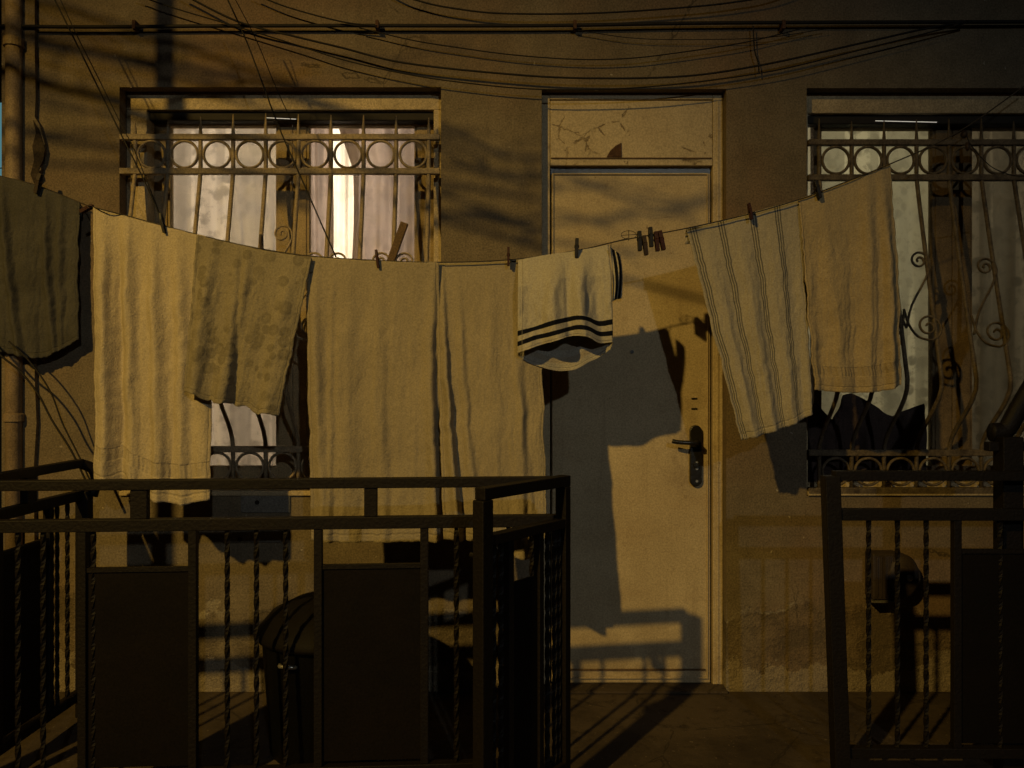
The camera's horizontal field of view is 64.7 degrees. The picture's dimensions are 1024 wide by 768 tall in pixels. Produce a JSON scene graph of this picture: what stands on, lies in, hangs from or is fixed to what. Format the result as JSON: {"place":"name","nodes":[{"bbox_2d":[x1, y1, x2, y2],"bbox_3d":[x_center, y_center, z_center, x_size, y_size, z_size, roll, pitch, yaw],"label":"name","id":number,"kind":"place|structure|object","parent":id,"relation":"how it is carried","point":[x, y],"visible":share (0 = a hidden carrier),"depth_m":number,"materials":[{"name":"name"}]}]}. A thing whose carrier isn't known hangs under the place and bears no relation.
{"place":"outdoors","nodes":[
{"label":"outdoors","id":0,"kind":"place"},
{"bbox_2d":[0,0,1,507],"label":"neighbour house","id":1,"kind":"structure","parent":0,"point":[0,175],"depth_m":7.09,"materials":[{"name":"beige paint"}]},
{"bbox_2d":[0,103,1,175],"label":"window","id":2,"kind":"structure","parent":1,"relation":"in","point":[0,103],"depth_m":7.08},
{"bbox_2d":[808,393,926,481],"bbox_3d":[1.390,0.222,3.187,0.502,0.370,0.052,0,0,0],"label":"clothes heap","id":3,"kind":"object","parent":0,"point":[843,422],"visible":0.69,"depth_m":3.19,"materials":[{"name":"black fabric"}]},
{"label":"porch base","id":4,"kind":"structure","parent":0,"visible":0},
{"bbox_2d":[0,692,995,767],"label":"porch floor","id":5,"kind":"structure","parent":4,"relation":"on","point":[760,730],"depth_m":2.74,"materials":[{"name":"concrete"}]},
{"bbox_2d":[0,459,99,755],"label":"side railing","id":6,"kind":"object","parent":5,"relation":"on","point":[30,595],"visible":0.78,"depth_m":2.59,"materials":[{"name":"black metal"}]},
{"bbox_2d":[0,476,555,767],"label":"railing","id":7,"kind":"object","parent":5,"relation":"on","point":[137,666],"visible":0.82,"depth_m":2.26,"materials":[{"name":"black metal"}]},
{"bbox_2d":[469,475,570,767],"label":"gate leaf","id":8,"kind":"object","parent":7,"relation":"attached to","point":[521,672],"visible":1,"depth_m":2.14,"materials":[{"name":"brown paint"}]},
{"bbox_2d":[259,591,376,763],"bbox_3d":[-0.579,0.914,2.633,0.490,0.526,0.490,0,0,0],"label":"bin","id":9,"kind":"object","parent":5,"relation":"on","point":[300,678],"visible":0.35,"depth_m":2.44,"materials":[{"name":"black plastic"}]},
{"bbox_2d":[2,0,1023,693],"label":"house","id":10,"kind":"structure","parent":5,"relation":"on","point":[696,548],"depth_m":3.09,"materials":[{"name":"paint"}]},
{"bbox_2d":[3,0,24,549],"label":"drainpipe","id":11,"kind":"object","parent":10,"relation":"attached to","point":[14,46],"visible":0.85,"depth_m":3.04,"materials":[{"name":"metal"}]},
{"bbox_2d":[0,354,85,478],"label":"cable","id":12,"kind":"object","parent":10,"relation":"attached to","point":[42,401],"visible":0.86,"depth_m":2.93,"materials":[{"name":"black rubber"}]},
{"bbox_2d":[8,341,89,478],"bbox_3d":[-1.680,0.119,2.953,0.320,0.555,0.006,0,0,0],"label":"cable","id":13,"kind":"object","parent":10,"relation":"attached to","point":[28,360],"visible":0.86,"depth_m":2.95,"materials":[{"name":"black rubber"}]},
{"bbox_2d":[174,129,275,464],"bbox_3d":[-1.202,-0.353,3.309,0.537,1.570,0.034,0,0,0],"label":"curtain","id":14,"kind":"object","parent":10,"relation":"hanging from","point":[245,227],"visible":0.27,"depth_m":3.31,"materials":[{"name":"fabric"}]},
{"bbox_2d":[230,531,281,541],"bbox_3d":[-0.983,0.583,3.088,0.206,0.045,0.009,0,0,0],"label":"wall plate","id":15,"kind":"object","parent":10,"relation":"attached to","point":[248,536],"depth_m":3.08,"materials":[{"name":"black metal"}]},
{"bbox_2d":[235,0,290,119],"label":"cable","id":16,"kind":"object","parent":10,"relation":"attached to","point":[263,57],"visible":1,"depth_m":2.91,"materials":[{"name":"black rubber"}]},
{"bbox_2d":[241,496,289,512],"bbox_3d":[-0.942,0.455,3.088,0.189,0.072,0.009,0,0,0],"label":"wall plate","id":17,"kind":"object","parent":10,"relation":"attached to","point":[265,504],"depth_m":3.08,"materials":[{"name":"black metal"}]},
{"bbox_2d":[119,93,440,495],"bbox_3d":[-0.887,-0.354,3.170,1.230,1.564,0.178,0,0,0],"label":"window","id":18,"kind":"structure","parent":10,"relation":"in","point":[151,112],"depth_m":3.18,"materials":[{"name":"beige paint"}]},
{"bbox_2d":[267,0,376,26],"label":"cable","id":19,"kind":"object","parent":10,"relation":"attached to","point":[321,16],"visible":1,"depth_m":3.04,"materials":[{"name":"black rubber"}]},
{"bbox_2d":[311,129,333,256],"bbox_3d":[-0.795,-0.353,3.306,0.131,1.570,0.027,0,0,3],"label":"curtain","id":20,"kind":"object","parent":10,"relation":"hanging from","point":[319,189],"visible":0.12,"depth_m":3.31,"materials":[{"name":"white fabric"}]},
{"bbox_2d":[333,129,353,257],"bbox_3d":[-0.695,-0.353,3.333,0.125,1.570,0.028,0,0,7],"label":"curtain","id":21,"kind":"object","parent":10,"relation":"hanging from","point":[343,186],"visible":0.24,"depth_m":3.33,"materials":[{"name":"white fabric"}]},
{"bbox_2d":[339,129,413,260],"bbox_3d":[-0.546,-0.353,3.310,0.393,1.570,0.042,0,0,0],"label":"curtain","id":22,"kind":"object","parent":10,"relation":"hanging from","point":[378,214],"visible":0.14,"depth_m":3.31,"materials":[{"name":"white fabric"}]},
{"bbox_2d":[387,221,407,260],"bbox_3d":[-0.428,-0.520,3.001,0.086,0.166,0.015,0,0,0],"label":"wood slat","id":23,"kind":"object","parent":10,"relation":"on","point":[397,241],"visible":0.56,"depth_m":2.99,"materials":[{"name":"brown wood"}]},
{"bbox_2d":[0,20,1023,32],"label":"conduit","id":24,"kind":"object","parent":10,"relation":"attached to","point":[136,26],"visible":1,"depth_m":3.06,"materials":[{"name":"black metal"}]},
{"bbox_2d":[359,26,808,59],"bbox_3d":[0.271,-1.287,3.053,1.697,0.128,0.004,0,0,0],"label":"cable","id":25,"kind":"object","parent":24,"relation":"hanging from","point":[582,59],"visible":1,"depth_m":3.05,"materials":[{"name":"black rubber"}]},
{"bbox_2d":[575,28,826,39],"bbox_3d":[0.715,-1.326,3.063,0.953,0.044,0.003,0,0,0],"label":"cable","id":26,"kind":"object","parent":24,"relation":"hanging from","point":[699,39],"visible":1,"depth_m":3.06,"materials":[{"name":"black rubber"}]},
{"bbox_2d":[752,26,759,72],"bbox_3d":[0.925,-1.268,3.063,0.028,0.177,0.005,0,0,0],"label":"cable","id":27,"kind":"object","parent":24,"relation":"hanging from","point":[755,51],"visible":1,"depth_m":3.06,"materials":[{"name":"black rubber"}]},
{"bbox_2d":[0,86,1023,262],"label":"washing line","id":28,"kind":"object","parent":10,"relation":"attached to","point":[574,250],"visible":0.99,"depth_m":2.71,"materials":[{"name":"plastic"}]},
{"bbox_2d":[33,173,42,193],"bbox_3d":[-1.759,-0.745,3.004,0.029,0.076,0.026,0,0,0],"label":"clothes peg","id":29,"kind":"object","parent":28,"relation":"attached to","point":[38,183],"visible":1,"depth_m":3.00,"materials":[{"name":"brown wood"}]},
{"bbox_2d":[0,176,81,358],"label":"towel","id":30,"kind":"object","parent":28,"relation":"hanging from","point":[39,291],"visible":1,"depth_m":3.01,"materials":[{"name":"beige fabric"}]},
{"bbox_2d":[79,204,93,213],"bbox_3d":[-1.528,-0.630,2.905,0.050,0.034,0.026,0,0,0],"label":"clothes peg","id":31,"kind":"object","parent":28,"relation":"attached to","point":[84,209],"visible":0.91,"depth_m":2.90,"materials":[{"name":"red wood"}]},
{"bbox_2d":[54,0,158,214],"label":"cable","id":32,"kind":"object","parent":28,"relation":"attached to","point":[109,110],"visible":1,"depth_m":2.75,"materials":[{"name":"black rubber"}]},
{"bbox_2d":[60,0,159,212],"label":"cable","id":33,"kind":"object","parent":28,"relation":"attached to","point":[108,99],"visible":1,"depth_m":2.76,"materials":[{"name":"black rubber"}]},
{"bbox_2d":[93,207,211,505],"bbox_3d":[-1.205,-0.093,2.709,0.400,1.000,0.062,0,0,0],"label":"towel","id":34,"kind":"object","parent":28,"relation":"hanging from","point":[153,420],"visible":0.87,"depth_m":2.70,"materials":[{"name":"white fabric"}]},
{"bbox_2d":[159,213,166,233],"bbox_3d":[-1.169,-0.538,2.705,0.022,0.068,0.026,0,0,0],"label":"clothes peg","id":35,"kind":"object","parent":28,"relation":"attached to","point":[162,222],"visible":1,"depth_m":2.70,"materials":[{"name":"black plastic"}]},
{"bbox_2d":[183,235,312,415],"bbox_3d":[-0.875,-0.196,2.669,0.416,0.602,0.079,0,0,0],"label":"towel","id":36,"kind":"object","parent":28,"relation":"hanging from","point":[246,306],"visible":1,"depth_m":2.67,"materials":[{"name":"beige fabric"}]},
{"bbox_2d":[259,234,263,249],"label":"clothes peg","id":37,"kind":"object","parent":28,"relation":"attached to","point":[261,244],"visible":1,"depth_m":2.69,"materials":[{"name":"brown wood"}]},
{"bbox_2d":[227,0,336,256],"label":"cable","id":38,"kind":"object","parent":28,"relation":"attached to","point":[280,129],"visible":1,"depth_m":2.74,"materials":[{"name":"black rubber"}]},
{"bbox_2d":[306,256,445,543],"bbox_3d":[-0.445,0.052,2.692,0.488,0.959,0.074,0,0,0],"label":"sheet","id":39,"kind":"object","parent":28,"relation":"hanging from","point":[373,398],"visible":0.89,"depth_m":2.70,"materials":[{"name":"beige fabric"}]},
{"bbox_2d":[375,249,379,267],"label":"clothes peg","id":40,"kind":"object","parent":28,"relation":"attached to","point":[377,258],"visible":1,"depth_m":2.69,"materials":[{"name":"red wood"}]},
{"bbox_2d":[437,260,545,559],"bbox_3d":[-0.070,0.073,2.677,0.371,0.995,0.144,0,0,0],"label":"sheet","id":41,"kind":"object","parent":28,"relation":"hanging from","point":[492,408],"visible":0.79,"depth_m":2.68,"materials":[{"name":"beige fabric"}]},
{"bbox_2d":[507,247,509,265],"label":"clothes peg","id":42,"kind":"object","parent":28,"relation":"attached to","point":[508,256],"visible":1,"depth_m":2.69,"materials":[{"name":"red wood"}]},
{"bbox_2d":[517,245,622,370],"bbox_3d":[0.193,-0.255,2.655,0.351,0.422,0.131,0,0,0],"label":"t-shirt","id":43,"kind":"object","parent":28,"relation":"hanging from","point":[565,312],"visible":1,"depth_m":2.65,"materials":[{"name":"white fabric"}]},
{"bbox_2d":[574,238,578,257],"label":"clothes peg","id":44,"kind":"object","parent":28,"relation":"attached to","point":[576,246],"visible":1,"depth_m":2.68,"materials":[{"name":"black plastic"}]},
{"bbox_2d":[613,230,636,241],"bbox_3d":[0.375,-0.487,2.713,0.089,0.060,0.003,0,0,0],"label":"wire hook","id":45,"kind":"object","parent":28,"relation":"hanging from","point":[628,235],"visible":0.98,"depth_m":2.71,"materials":[{"name":"grey metal"}]},
{"bbox_2d":[637,231,641,250],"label":"clothes peg","id":46,"kind":"object","parent":28,"relation":"attached to","point":[639,240],"visible":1,"depth_m":2.69,"materials":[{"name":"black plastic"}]},
{"bbox_2d":[642,235,648,255],"bbox_3d":[0.445,-0.464,2.705,0.022,0.067,0.026,0,0,0],"label":"clothes peg","id":47,"kind":"object","parent":28,"relation":"attached to","point":[645,245],"visible":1,"depth_m":2.69,"materials":[{"name":"brown wood"}]},
{"bbox_2d":[648,227,653,247],"bbox_3d":[0.464,-0.492,2.705,0.019,0.067,0.026,0,0,0],"label":"clothes peg","id":48,"kind":"object","parent":28,"relation":"attached to","point":[650,236],"visible":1,"depth_m":2.69,"materials":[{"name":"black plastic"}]},
{"bbox_2d":[653,231,659,251],"bbox_3d":[0.484,-0.477,2.705,0.020,0.067,0.026,0,0,0],"label":"clothes peg","id":49,"kind":"object","parent":28,"relation":"attached to","point":[656,242],"visible":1,"depth_m":2.69,"materials":[{"name":"red wood"}]},
{"bbox_2d":[658,230,665,250],"bbox_3d":[0.501,-0.480,2.705,0.026,0.067,0.026,0,0,0],"label":"clothes peg","id":50,"kind":"object","parent":28,"relation":"attached to","point":[662,241],"visible":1,"depth_m":2.69,"materials":[{"name":"red wood"}]},
{"bbox_2d":[685,201,812,439],"bbox_3d":[0.806,-0.217,2.744,0.435,0.817,0.042,0,0,0],"label":"tea towel","id":51,"kind":"object","parent":28,"relation":"hanging from","point":[751,275],"visible":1,"depth_m":2.74,"materials":[{"name":"fabric"}]},
{"bbox_2d":[747,203,752,219],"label":"clothes peg","id":52,"kind":"object","parent":28,"relation":"attached to","point":[749,209],"visible":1,"depth_m":2.70,"materials":[{"name":"red wood"}]},
{"bbox_2d":[813,180,821,198],"bbox_3d":[1.022,-0.650,2.705,0.026,0.061,0.026,0,0,0],"label":"clothes peg","id":53,"kind":"object","parent":28,"relation":"attached to","point":[817,188],"visible":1,"depth_m":2.69,"materials":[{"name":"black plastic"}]},
{"bbox_2d":[798,163,901,392],"bbox_3d":[1.143,-0.356,2.722,0.357,0.776,0.046,0,0,0],"label":"towel","id":54,"kind":"object","parent":28,"relation":"hanging from","point":[849,248],"visible":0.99,"depth_m":2.72,"materials":[{"name":"beige fabric"}]},
{"bbox_2d":[952,131,1023,176],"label":"cord","id":55,"kind":"object","parent":28,"relation":"hanging from","point":[985,161],"visible":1,"depth_m":2.73,"materials":[{"name":"black rubber"}]},
{"bbox_2d":[150,0,968,89],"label":"cable","id":56,"kind":"object","parent":10,"relation":"attached to","point":[556,89],"visible":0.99,"depth_m":3.04,"materials":[{"name":"black rubber"}]},
{"bbox_2d":[192,0,968,78],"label":"cable","id":57,"kind":"object","parent":10,"relation":"attached to","point":[541,76],"visible":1,"depth_m":3.04,"materials":[{"name":"black rubber"}]},
{"bbox_2d":[414,0,751,14],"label":"cable","id":58,"kind":"object","parent":10,"relation":"attached to","point":[581,13],"visible":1,"depth_m":3.04,"materials":[{"name":"black rubber"}]},
{"bbox_2d":[551,173,709,682],"bbox_3d":[0.463,0.172,3.137,0.619,1.986,0.112,0,0,0],"label":"door","id":59,"kind":"structure","parent":10,"relation":"in","point":[630,425],"depth_m":3.15,"materials":[{"name":"beige paint"}]},
{"bbox_2d":[808,128,927,464],"bbox_3d":[1.478,-0.353,3.308,0.544,1.570,0.034,0,0,0],"label":"curtain","id":60,"kind":"object","parent":10,"relation":"hanging from","point":[911,277],"visible":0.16,"depth_m":3.31,"materials":[{"name":"grey fabric"}]},
{"bbox_2d":[863,550,918,602],"bbox_3d":[1.433,0.725,3.040,0.178,0.182,0.105,0,0,0],"label":"meter box","id":61,"kind":"object","parent":10,"relation":"attached to","point":[882,576],"visible":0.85,"depth_m":3.01,"materials":[{"name":"plastic"}]},
{"bbox_2d":[807,94,1023,495],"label":"window","id":62,"kind":"structure","parent":10,"relation":"in","point":[867,112],"depth_m":3.22,"materials":[{"name":"brown wood"}]},
{"bbox_2d":[972,131,1023,464],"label":"curtain","id":63,"kind":"object","parent":10,"relation":"hanging from","point":[992,368],"visible":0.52,"depth_m":3.29,"materials":[{"name":"white fabric"}]},
{"bbox_2d":[820,470,1023,767],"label":"railing","id":64,"kind":"object","parent":5,"relation":"on","point":[986,645],"visible":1,"depth_m":2.40,"materials":[{"name":"black metal"}]},
{"bbox_2d":[984,381,1023,767],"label":"handrail","id":65,"kind":"object","parent":5,"relation":"on","point":[1005,445],"visible":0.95,"depth_m":2.44,"materials":[{"name":"black metal"}]}
]}

